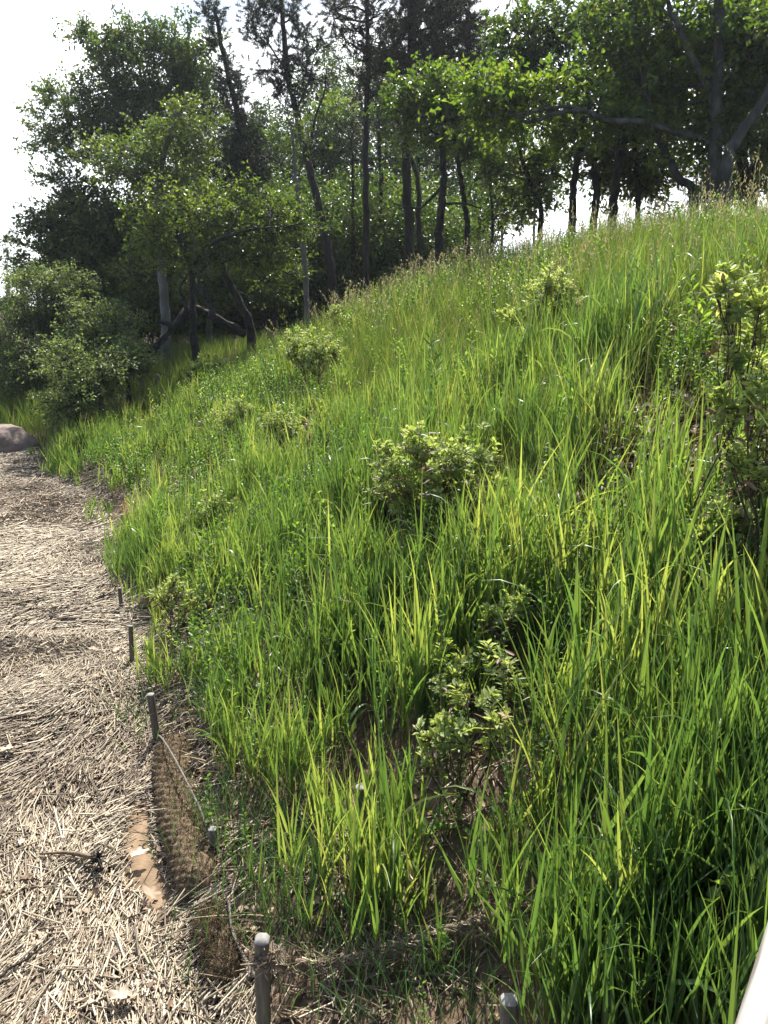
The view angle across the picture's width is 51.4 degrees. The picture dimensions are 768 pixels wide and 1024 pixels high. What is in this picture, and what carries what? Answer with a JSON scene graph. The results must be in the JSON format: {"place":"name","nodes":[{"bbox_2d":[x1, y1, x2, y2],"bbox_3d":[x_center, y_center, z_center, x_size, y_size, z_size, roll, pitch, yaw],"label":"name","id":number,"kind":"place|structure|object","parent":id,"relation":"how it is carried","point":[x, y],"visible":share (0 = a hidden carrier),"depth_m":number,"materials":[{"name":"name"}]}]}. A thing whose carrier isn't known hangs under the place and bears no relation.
{"place":"outdoors","nodes":[
{"label":"outdoors","id":0,"kind":"place"},
{"bbox_2d":[0,278,767,1023],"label":"ground","id":1,"kind":"structure","parent":0,"point":[146,866],"depth_m":3.61,"materials":[{"name":"soil"}]},
{"bbox_2d":[0,232,35,327],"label":"tree","id":2,"kind":"object","parent":1,"relation":"on","point":[7,268],"visible":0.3,"depth_m":59.25,"materials":[{"name":"plant"}]},
{"bbox_2d":[0,424,38,453],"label":"boulder","id":3,"kind":"object","parent":1,"relation":"on","point":[13,438],"visible":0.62,"depth_m":14.25,"materials":[{"name":"stone"}]},
{"bbox_2d":[0,322,83,408],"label":"shore shrub","id":4,"kind":"object","parent":1,"relation":"on","point":[11,365],"visible":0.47,"depth_m":16.88,"materials":[{"name":"green plant"}]},
{"bbox_2d":[0,283,94,386],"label":"shore shrub","id":5,"kind":"object","parent":1,"relation":"on","point":[45,332],"visible":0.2,"depth_m":18.37,"materials":[{"name":"green plant"}]},
{"bbox_2d":[0,251,109,378],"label":"shore shrub","id":6,"kind":"object","parent":1,"relation":"on","point":[44,304],"visible":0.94,"depth_m":17.73,"materials":[{"name":"green plant"}]},
{"bbox_2d":[17,324,137,438],"bbox_3d":[-5.133,-1.969,13.652,2.169,2.438,1.825,0,15,0],"label":"shore shrub","id":7,"kind":"object","parent":1,"relation":"on","point":[81,393],"visible":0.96,"depth_m":13.49,"materials":[{"name":"green plant"}]},
{"bbox_2d":[0,150,174,315],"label":"maple tree","id":8,"kind":"object","parent":1,"relation":"on","point":[71,198],"visible":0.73,"depth_m":21.32,"materials":[{"name":"green plant"}]},
{"bbox_2d":[40,288,153,411],"bbox_3d":[-5.344,-2.811,15.299,1.889,2.855,1.816,12,19,37],"label":"shore shrub","id":9,"kind":"object","parent":1,"relation":"on","point":[106,319],"visible":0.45,"depth_m":14.85,"materials":[{"name":"green plant"}]},
{"bbox_2d":[84,325,170,409],"bbox_3d":[-4.706,-2.280,14.490,1.598,2.178,1.286,0,15,0],"label":"shore shrub","id":10,"kind":"object","parent":1,"relation":"on","point":[142,359],"visible":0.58,"depth_m":14.22,"materials":[{"name":"green plant"}]},
{"bbox_2d":[128,625,134,663],"bbox_3d":[-1.839,1.054,5.819,0.048,0.484,0.030,0,15,0],"label":"wooden stake","id":11,"kind":"object","parent":1,"relation":"on","point":[131,641],"visible":0.64,"depth_m":5.78,"materials":[{"name":"grey wood"}]},
{"bbox_2d":[12,2,260,344],"bbox_3d":[-7.160,-9.310,23.201,7.290,10.111,3.925,0,15,0],"label":"oak tree","id":12,"kind":"object","parent":1,"relation":"on","point":[183,67],"visible":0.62,"depth_m":22.19,"materials":[{"name":"green plant"}]},
{"bbox_2d":[97,231,191,343],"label":"forest sapling","id":13,"kind":"object","parent":1,"relation":"on","point":[125,270],"visible":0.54,"depth_m":19.67,"materials":[{"name":"green plant"}]},
{"bbox_2d":[63,85,233,369],"bbox_3d":[-4.829,-5.875,17.716,3.448,6.302,2.308,5,16,18],"label":"cherry tree","id":14,"kind":"object","parent":1,"relation":"on","point":[115,169],"visible":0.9,"depth_m":17.01,"materials":[{"name":"green plant"}]},
{"bbox_2d":[147,692,160,740],"bbox_3d":[-1.375,1.337,4.818,0.072,0.524,0.042,0,15,0],"label":"wooden stake","id":15,"kind":"object","parent":1,"relation":"on","point":[152,708],"visible":0.69,"depth_m":4.77,"materials":[{"name":"grey wood"}]},
{"bbox_2d":[158,735,254,977],"bbox_3d":[-0.919,1.504,3.898,0.061,0.208,2.121,-7,16,-24],"label":"rope","id":16,"kind":"object","parent":15,"relation":"attached to","point":[206,829],"visible":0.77,"depth_m":3.77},
{"bbox_2d":[139,572,214,635],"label":"bayberry shrub","id":17,"kind":"object","parent":1,"relation":"on","point":[169,595],"visible":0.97,"depth_m":5.84,"materials":[{"name":"green plant"}]},
{"bbox_2d":[149,728,225,901],"bbox_3d":[-1.024,1.534,4.077,0.307,0.300,1.396,-5,16,-20],"label":"coir log","id":18,"kind":"object","parent":1,"relation":"on","point":[165,784],"visible":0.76,"depth_m":3.90,"materials":[{"name":"wicker"}]},
{"bbox_2d":[166,170,225,304],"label":"slender tree","id":19,"kind":"object","parent":1,"relation":"on","point":[196,240],"visible":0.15,"depth_m":18.61,"materials":[{"name":"green plant"}]},
{"bbox_2d":[146,273,246,372],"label":"fallen tree","id":20,"kind":"object","parent":1,"relation":"on","point":[214,317],"visible":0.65,"depth_m":15.74,"materials":[{"name":"wood"}]},
{"bbox_2d":[179,352,229,383],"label":"bayberry shrub","id":21,"kind":"object","parent":1,"relation":"on","point":[199,364],"visible":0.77,"depth_m":14.05,"materials":[{"name":"green plant"}]},
{"bbox_2d":[175,185,234,352],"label":"slender tree","id":22,"kind":"object","parent":1,"relation":"on","point":[207,323],"visible":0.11,"depth_m":20.08,"materials":[{"name":"green plant"}]},
{"bbox_2d":[183,488,240,532],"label":"bayberry shrub","id":23,"kind":"object","parent":1,"relation":"on","point":[215,508],"visible":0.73,"depth_m":7.26,"materials":[{"name":"green plant"}]},
{"bbox_2d":[165,246,260,344],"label":"forest sapling","id":24,"kind":"object","parent":1,"relation":"on","point":[216,297],"visible":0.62,"depth_m":19.15,"materials":[{"name":"green plant"}]},
{"bbox_2d":[208,826,218,853],"bbox_3d":[-0.786,1.560,3.690,0.039,0.226,0.037,0,15,0],"label":"wooden stake","id":25,"kind":"object","parent":1,"relation":"on","point":[212,839],"visible":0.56,"depth_m":3.66,"materials":[{"name":"grey wood"}]},
{"bbox_2d":[188,894,250,996],"bbox_3d":[-0.652,1.750,3.223,0.239,0.242,0.504,-7,16,-25],"label":"coir log","id":26,"kind":"object","parent":1,"relation":"on","point":[219,962],"visible":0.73,"depth_m":3.14,"materials":[{"name":"wicker"}]},
{"bbox_2d":[114,168,342,362],"bbox_3d":[-3.031,-4.493,15.973,4.470,4.493,1.887,0,15,0],"label":"apple tree","id":27,"kind":"object","parent":1,"relation":"on","point":[268,255],"visible":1,"depth_m":15.45,"materials":[{"name":"green plant"}]},
{"bbox_2d":[205,394,262,445],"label":"bayberry shrub","id":28,"kind":"object","parent":1,"relation":"on","point":[229,420],"visible":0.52,"depth_m":10.08,"materials":[{"name":"green plant"}]},
{"bbox_2d":[186,0,289,336],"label":"pine tree","id":29,"kind":"object","parent":1,"relation":"on","point":[240,148],"visible":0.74,"depth_m":20.83,"materials":[{"name":"green plant"}]},
{"bbox_2d":[199,159,296,355],"bbox_3d":[-2.751,-4.946,16.646,2.012,4.426,1.615,0,15,0],"label":"crooked tree","id":30,"kind":"object","parent":1,"relation":"on","point":[245,314],"visible":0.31,"depth_m":16.48,"materials":[{"name":"green plant"}]},
{"bbox_2d":[205,90,290,180],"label":"woodland tree","id":31,"kind":"object","parent":1,"relation":"on","point":[269,106],"visible":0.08,"depth_m":28.41,"materials":[{"name":"green plant"}]},
{"bbox_2d":[254,933,270,1023],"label":"wooden stake","id":32,"kind":"object","parent":1,"relation":"on","point":[262,983],"visible":0.91,"depth_m":2.71,"materials":[{"name":"grey wood"}]},
{"bbox_2d":[241,932,286,979],"bbox_3d":[-0.411,1.509,2.704,0.160,0.122,0.173,0,15,0],"label":"rope loop","id":33,"kind":"object","parent":32,"relation":"attached to","point":[261,965],"visible":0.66,"depth_m":2.69,"materials":[{"name":"fabric"}]},
{"bbox_2d":[240,889,540,981],"bbox_3d":[0.062,1.501,2.816,1.104,0.384,0.246,-1,15,-6],"label":"rope","id":34,"kind":"object","parent":32,"relation":"attached to","point":[323,963],"visible":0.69,"depth_m":2.85,"materials":[{"name":"fabric"}]},
{"bbox_2d":[38,156,505,350],"bbox_3d":[-5.170,-9.653,30.041,21.348,8.679,20.299,0,15,0],"label":"forest understory","id":35,"kind":"object","parent":1,"relation":"on","point":[393,222],"visible":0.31,"depth_m":22.14,"materials":[{"name":"green plant"}]},
{"bbox_2d":[228,244,325,337],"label":"forest sapling","id":36,"kind":"object","parent":1,"relation":"on","point":[274,291],"visible":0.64,"depth_m":19.57,"materials":[{"name":"green plant"}]},
{"bbox_2d":[234,0,337,321],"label":"pine tree","id":37,"kind":"object","parent":1,"relation":"on","point":[286,85],"visible":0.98,"depth_m":18.84,"materials":[{"name":"green plant"}]},
{"bbox_2d":[246,95,325,192],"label":"woodland tree","id":38,"kind":"object","parent":1,"relation":"on","point":[283,121],"visible":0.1,"depth_m":29.15,"materials":[{"name":"green plant"}]},
{"bbox_2d":[257,401,316,450],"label":"bayberry shrub","id":39,"kind":"object","parent":1,"relation":"on","point":[276,420],"visible":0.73,"depth_m":8.52,"materials":[{"name":"green plant"}]},
{"bbox_2d":[248,101,332,326],"bbox_3d":[-2.170,-6.131,18.049,1.485,5.698,1.698,11,18,36],"label":"slender tree","id":40,"kind":"object","parent":1,"relation":"on","point":[273,138],"visible":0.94,"depth_m":17.61,"materials":[{"name":"green plant"}]},
{"bbox_2d":[271,158,333,197],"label":"woodland tree","id":41,"kind":"object","parent":1,"relation":"on","point":[286,167],"visible":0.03,"depth_m":27.28,"materials":[{"name":"green plant"}]},
{"bbox_2d":[251,87,370,204],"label":"young oak","id":42,"kind":"object","parent":1,"relation":"on","point":[332,126],"visible":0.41,"depth_m":25.68,"materials":[{"name":"green plant"}]},
{"bbox_2d":[277,324,346,390],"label":"bayberry shrub","id":43,"kind":"object","parent":1,"relation":"on","point":[319,351],"visible":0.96,"depth_m":10.12,"materials":[{"name":"green plant"}]},
{"bbox_2d":[267,62,358,190],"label":"woodland tree","id":44,"kind":"object","parent":1,"relation":"on","point":[313,97],"visible":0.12,"depth_m":27.03,"materials":[{"name":"green plant"}]},
{"bbox_2d":[282,36,365,122],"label":"woodland tree","id":45,"kind":"object","parent":1,"relation":"on","point":[332,71],"visible":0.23,"depth_m":28.68,"materials":[{"name":"green plant"}]},
{"bbox_2d":[293,157,385,221],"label":"young oak","id":46,"kind":"object","parent":1,"relation":"on","point":[334,175],"visible":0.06,"depth_m":24.89,"materials":[{"name":"green plant"}]},
{"bbox_2d":[326,304,362,332],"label":"bayberry shrub","id":47,"kind":"object","parent":1,"relation":"on","point":[335,308],"visible":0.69,"depth_m":11.79,"materials":[{"name":"green plant"}]},
{"bbox_2d":[285,82,412,182],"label":"woodland tree","id":48,"kind":"object","parent":1,"relation":"on","point":[333,141],"visible":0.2,"depth_m":26.20,"materials":[{"name":"green plant"}]},
{"bbox_2d":[332,110,374,306],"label":"pine tree","id":49,"kind":"object","parent":1,"relation":"on","point":[352,141],"visible":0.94,"depth_m":21.19,"materials":[{"name":"green plant"}]},
{"bbox_2d":[315,0,404,313],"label":"pine tree","id":50,"kind":"object","parent":1,"relation":"on","point":[374,61],"visible":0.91,"depth_m":16.98,"materials":[{"name":"green plant"}]},
{"bbox_2d":[356,784,367,847],"bbox_3d":[-0.091,1.397,3.481,0.062,0.455,0.048,0,15,0],"label":"wooden stake","id":51,"kind":"object","parent":1,"relation":"on","point":[361,797],"visible":0.2,"depth_m":3.42,"materials":[{"name":"grey wood"}]},
{"bbox_2d":[346,79,394,279],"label":"pine tree","id":52,"kind":"object","parent":1,"relation":"on","point":[381,180],"visible":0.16,"depth_m":22.19,"materials":[{"name":"green plant"}]},
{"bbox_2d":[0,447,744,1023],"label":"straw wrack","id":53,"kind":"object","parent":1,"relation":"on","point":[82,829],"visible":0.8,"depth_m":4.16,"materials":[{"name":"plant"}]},
{"bbox_2d":[0,939,52,977],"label":"stick","id":54,"kind":"object","parent":53,"relation":"on","point":[15,965],"visible":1,"depth_m":3.16,"materials":[{"name":"wood"}]},
{"bbox_2d":[26,845,111,873],"bbox_3d":[-1.492,1.607,3.741,0.470,0.127,0.152,1,15,5],"label":"driftwood root","id":55,"kind":"object","parent":53,"relation":"on","point":[97,857],"visible":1,"depth_m":3.73,"materials":[{"name":"grey wood"}]},
{"bbox_2d":[108,984,137,999],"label":"dead leaf","id":56,"kind":"object","parent":53,"relation":"on","point":[123,992],"visible":1,"depth_m":3.01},
{"bbox_2d":[142,885,160,899],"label":"dead leaf","id":57,"kind":"object","parent":53,"relation":"on","point":[152,892],"visible":1,"depth_m":3.55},
{"bbox_2d":[330,40,418,183],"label":"woodland tree","id":58,"kind":"object","parent":1,"relation":"on","point":[350,83],"visible":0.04,"depth_m":27.96,"materials":[{"name":"green plant"}]},
{"bbox_2d":[328,123,425,194],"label":"woodland tree","id":59,"kind":"object","parent":1,"relation":"on","point":[371,154],"visible":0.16,"depth_m":25.50,"materials":[{"name":"green plant"}]},
{"bbox_2d":[0,190,767,1023],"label":"meadow grass","id":60,"kind":"structure","parent":1,"relation":"on","point":[238,344],"depth_m":8.46,"materials":[{"name":"plant"}]},
{"bbox_2d":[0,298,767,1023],"bbox_3d":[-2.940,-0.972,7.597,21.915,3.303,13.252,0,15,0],"label":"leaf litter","id":61,"kind":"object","parent":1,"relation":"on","point":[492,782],"visible":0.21,"depth_m":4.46,"materials":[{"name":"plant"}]},
{"bbox_2d":[355,97,423,273],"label":"pine tree","id":62,"kind":"object","parent":1,"relation":"on","point":[418,220],"visible":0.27,"depth_m":20.51,"materials":[{"name":"green plant"}]},
{"bbox_2d":[27,188,767,1023],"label":"switchgrass","id":63,"kind":"object","parent":1,"relation":"on","point":[587,964],"visible":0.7,"depth_m":3.79,"materials":[{"name":"plant"}]},
{"bbox_2d":[49,190,767,1023],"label":"leafy ground cover","id":64,"kind":"object","parent":1,"relation":"on","point":[263,556],"visible":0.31,"depth_m":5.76,"materials":[{"name":"green plant"}]},
{"bbox_2d":[370,75,459,182],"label":"woodland tree","id":65,"kind":"object","parent":1,"relation":"on","point":[429,151],"visible":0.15,"depth_m":27.57,"materials":[{"name":"green plant"}]},
{"bbox_2d":[63,225,767,1023],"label":"dead thatch","id":66,"kind":"object","parent":1,"relation":"on","point":[355,765],"visible":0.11,"depth_m":3.53,"materials":[{"name":"plant"}]},
{"bbox_2d":[383,155,448,221],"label":"woodland tree","id":67,"kind":"object","parent":1,"relation":"on","point":[426,173],"visible":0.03,"depth_m":25.69,"materials":[{"name":"green plant"}]},
{"bbox_2d":[82,437,767,1023],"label":"beach grass","id":68,"kind":"structure","parent":1,"relation":"on","point":[424,957],"depth_m":2.87,"materials":[{"name":"plant"}]},
{"bbox_2d":[363,51,502,275],"bbox_3d":[1.014,-6.044,16.006,2.842,5.898,1.967,0,15,0],"label":"oak tree","id":69,"kind":"object","parent":1,"relation":"on","point":[408,101],"visible":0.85,"depth_m":15.40,"materials":[{"name":"green plant"}]},
{"bbox_2d":[424,331,443,408],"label":"dock plant","id":70,"kind":"object","parent":1,"relation":"on","point":[436,356],"visible":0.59,"depth_m":6.36,"materials":[{"name":"green plant"}]},
{"bbox_2d":[105,256,766,1023],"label":"grass stems","id":71,"kind":"object","parent":1,"relation":"on","point":[265,762],"visible":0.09,"depth_m":3.93,"materials":[{"name":"plant"}]},
{"bbox_2d":[397,119,476,197],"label":"woodland tree","id":72,"kind":"object","parent":1,"relation":"on","point":[435,165],"visible":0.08,"depth_m":28.64,"materials":[{"name":"green plant"}]},
{"bbox_2d":[370,0,507,282],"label":"pine tree","id":73,"kind":"object","parent":1,"relation":"on","point":[446,14],"visible":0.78,"depth_m":17.68,"materials":[{"name":"green plant"}]},
{"bbox_2d":[359,420,523,552],"bbox_3d":[0.406,-0.127,4.965,1.130,0.933,0.684,0,15,0],"label":"bayberry shrub","id":74,"kind":"object","parent":1,"relation":"on","point":[393,465],"visible":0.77,"depth_m":4.89,"materials":[{"name":"green plant"}]},
{"bbox_2d":[415,637,480,709],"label":"bayberry shrub","id":75,"kind":"object","parent":1,"relation":"on","point":[454,667],"visible":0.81,"depth_m":3.78,"materials":[{"name":"green plant"}]},
{"bbox_2d":[421,772,495,842],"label":"leafy weed","id":76,"kind":"object","parent":1,"relation":"on","point":[426,823],"visible":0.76,"depth_m":3.31,"materials":[{"name":"green plant"}]},
{"bbox_2d":[412,678,519,814],"bbox_3d":[0.328,1.016,3.294,0.432,0.635,0.340,0,15,0],"label":"bayberry shrub","id":77,"kind":"object","parent":1,"relation":"on","point":[437,752],"visible":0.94,"depth_m":3.23,"materials":[{"name":"green plant"}]},
{"bbox_2d":[416,115,518,264],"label":"oak tree","id":78,"kind":"object","parent":1,"relation":"on","point":[468,156],"visible":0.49,"depth_m":17.17,"materials":[{"name":"green plant"}]},
{"bbox_2d":[420,160,519,243],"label":"young oak","id":79,"kind":"object","parent":1,"relation":"on","point":[478,184],"visible":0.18,"depth_m":26.09,"materials":[{"name":"green plant"}]},
{"bbox_2d":[465,334,506,403],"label":"leafy weed","id":80,"kind":"object","parent":1,"relation":"on","point":[492,350],"visible":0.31,"depth_m":6.50,"materials":[{"name":"green plant"}]},
{"bbox_2d":[219,145,767,399],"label":"grass seed heads","id":81,"kind":"object","parent":1,"relation":"on","point":[547,240],"depth_m":9.04,"materials":[{"name":"plant"}]},
{"bbox_2d":[459,113,536,255],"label":"oak tree","id":82,"kind":"object","parent":1,"relation":"on","point":[492,209],"visible":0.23,"depth_m":20.10,"materials":[{"name":"green plant"}]},
{"bbox_2d":[476,639,535,743],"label":"bayberry shrub","id":83,"kind":"object","parent":1,"relation":"on","point":[504,664],"visible":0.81,"depth_m":3.43,"materials":[{"name":"green plant"}]},
{"bbox_2d":[475,584,538,673],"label":"bayberry shrub","id":84,"kind":"object","parent":1,"relation":"on","point":[515,607],"visible":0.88,"depth_m":3.81,"materials":[{"name":"green plant"}]},
{"bbox_2d":[500,993,518,1023],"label":"wooden stake","id":85,"kind":"object","parent":1,"relation":"on","point":[508,1001],"visible":0.95,"depth_m":2.42,"materials":[{"name":"grey wood"}]},
{"bbox_2d":[460,82,584,244],"bbox_3d":[2.889,-6.170,16.399,2.654,5.026,1.925,0,15,0],"label":"oak tree","id":86,"kind":"object","parent":1,"relation":"on","point":[540,194],"visible":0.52,"depth_m":16.06,"materials":[{"name":"green plant"}]},
{"bbox_2d":[496,798,559,875],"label":"leafy weed","id":87,"kind":"object","parent":1,"relation":"on","point":[510,854],"visible":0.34,"depth_m":2.98,"materials":[{"name":"green plant"}]},
{"bbox_2d":[492,261,584,339],"bbox_3d":[1.386,-1.770,7.066,0.865,0.856,0.484,0,15,0],"label":"bayberry shrub","id":88,"kind":"object","parent":1,"relation":"on","point":[549,286],"visible":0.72,"depth_m":7.02,"materials":[{"name":"green plant"}]},
{"bbox_2d":[500,124,576,246],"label":"woodland tree","id":89,"kind":"object","parent":1,"relation":"on","point":[536,143],"visible":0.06,"depth_m":40.32,"materials":[{"name":"green plant"}]},
{"bbox_2d":[469,0,611,238],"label":"oak tree","id":90,"kind":"object","parent":1,"relation":"on","point":[532,52],"visible":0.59,"depth_m":14.10,"materials":[{"name":"green plant"}]},
{"bbox_2d":[417,0,767,215],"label":"oak tree","id":91,"kind":"object","parent":1,"relation":"on","point":[711,108],"visible":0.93,"depth_m":11.98,"materials":[{"name":"green plant"}]},
{"bbox_2d":[548,0,647,237],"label":"oak tree","id":92,"kind":"object","parent":1,"relation":"on","point":[599,187],"visible":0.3,"depth_m":14.53,"materials":[{"name":"green plant"}]},
{"bbox_2d":[571,3,693,229],"bbox_3d":[4.521,-6.266,14.355,2.470,5.125,2.216,0,15,0],"label":"oak tree","id":93,"kind":"object","parent":1,"relation":"on","point":[619,155],"visible":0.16,"depth_m":14.03,"materials":[{"name":"green plant"}]},
{"bbox_2d":[553,0,712,221],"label":"oak tree","id":94,"kind":"object","parent":1,"relation":"on","point":[596,24],"visible":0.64,"depth_m":12.38,"materials":[{"name":"green plant"}]},
{"bbox_2d":[589,89,705,221],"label":"oak tree","id":95,"kind":"object","parent":1,"relation":"on","point":[641,189],"visible":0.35,"depth_m":14.61,"materials":[{"name":"green plant"}]},
{"bbox_2d":[675,156,706,210],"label":"pine","id":96,"kind":"object","parent":1,"relation":"on","point":[695,182],"visible":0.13,"depth_m":14.97,"materials":[{"name":"green plant"}]},
{"bbox_2d":[670,264,718,370],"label":"leafy weed","id":97,"kind":"object","parent":1,"relation":"on","point":[701,309],"visible":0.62,"depth_m":5.37,"materials":[{"name":"green plant"}]},
{"bbox_2d":[671,836,764,980],"bbox_3d":[0.992,1.198,2.361,0.306,0.406,0.249,0,15,0],"label":"leafy weed","id":98,"kind":"object","parent":1,"relation":"on","point":[712,890],"visible":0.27,"depth_m":2.31,"materials":[{"name":"green plant"}]},
{"bbox_2d":[681,492,764,595],"bbox_3d":[1.481,0.165,3.527,0.366,0.511,0.268,6,16,21],"label":"bayberry shrub","id":99,"kind":"object","parent":1,"relation":"on","point":[739,514],"visible":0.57,"depth_m":3.46,"materials":[{"name":"green plant"}]},
{"bbox_2d":[684,367,767,591],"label":"bayberry shrub","id":100,"kind":"object","parent":1,"relation":"on","point":[735,446],"visible":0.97,"depth_m":3.28,"materials":[{"name":"green plant"}]},
{"bbox_2d":[694,0,767,219],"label":"oak tree","id":101,"kind":"object","parent":1,"relation":"on","point":[740,167],"visible":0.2,"depth_m":13.01,"materials":[{"name":"green plant"}]},
{"bbox_2d":[703,5,767,212],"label":"oak tree","id":102,"kind":"object","parent":1,"relation":"on","point":[734,146],"visible":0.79,"depth_m":11.60,"materials":[{"name":"green plant"}]},
{"bbox_2d":[704,260,767,548],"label":"bayberry shrub","id":103,"kind":"object","parent":1,"relation":"on","point":[731,294],"visible":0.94,"depth_m":3.39,"materials":[{"name":"green plant"}]},
{"bbox_2d":[735,923,767,1023],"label":"white railing","id":104,"kind":"object","parent":1,"relation":"on","point":[753,1007],"visible":1,"depth_m":1.05,"materials":[{"name":"paint"}]},
{"bbox_2d":[0,0,767,305],"label":"sky","id":105,"kind":"structure","parent":0,"point":[27,48],"materials":[{"name":"white"}]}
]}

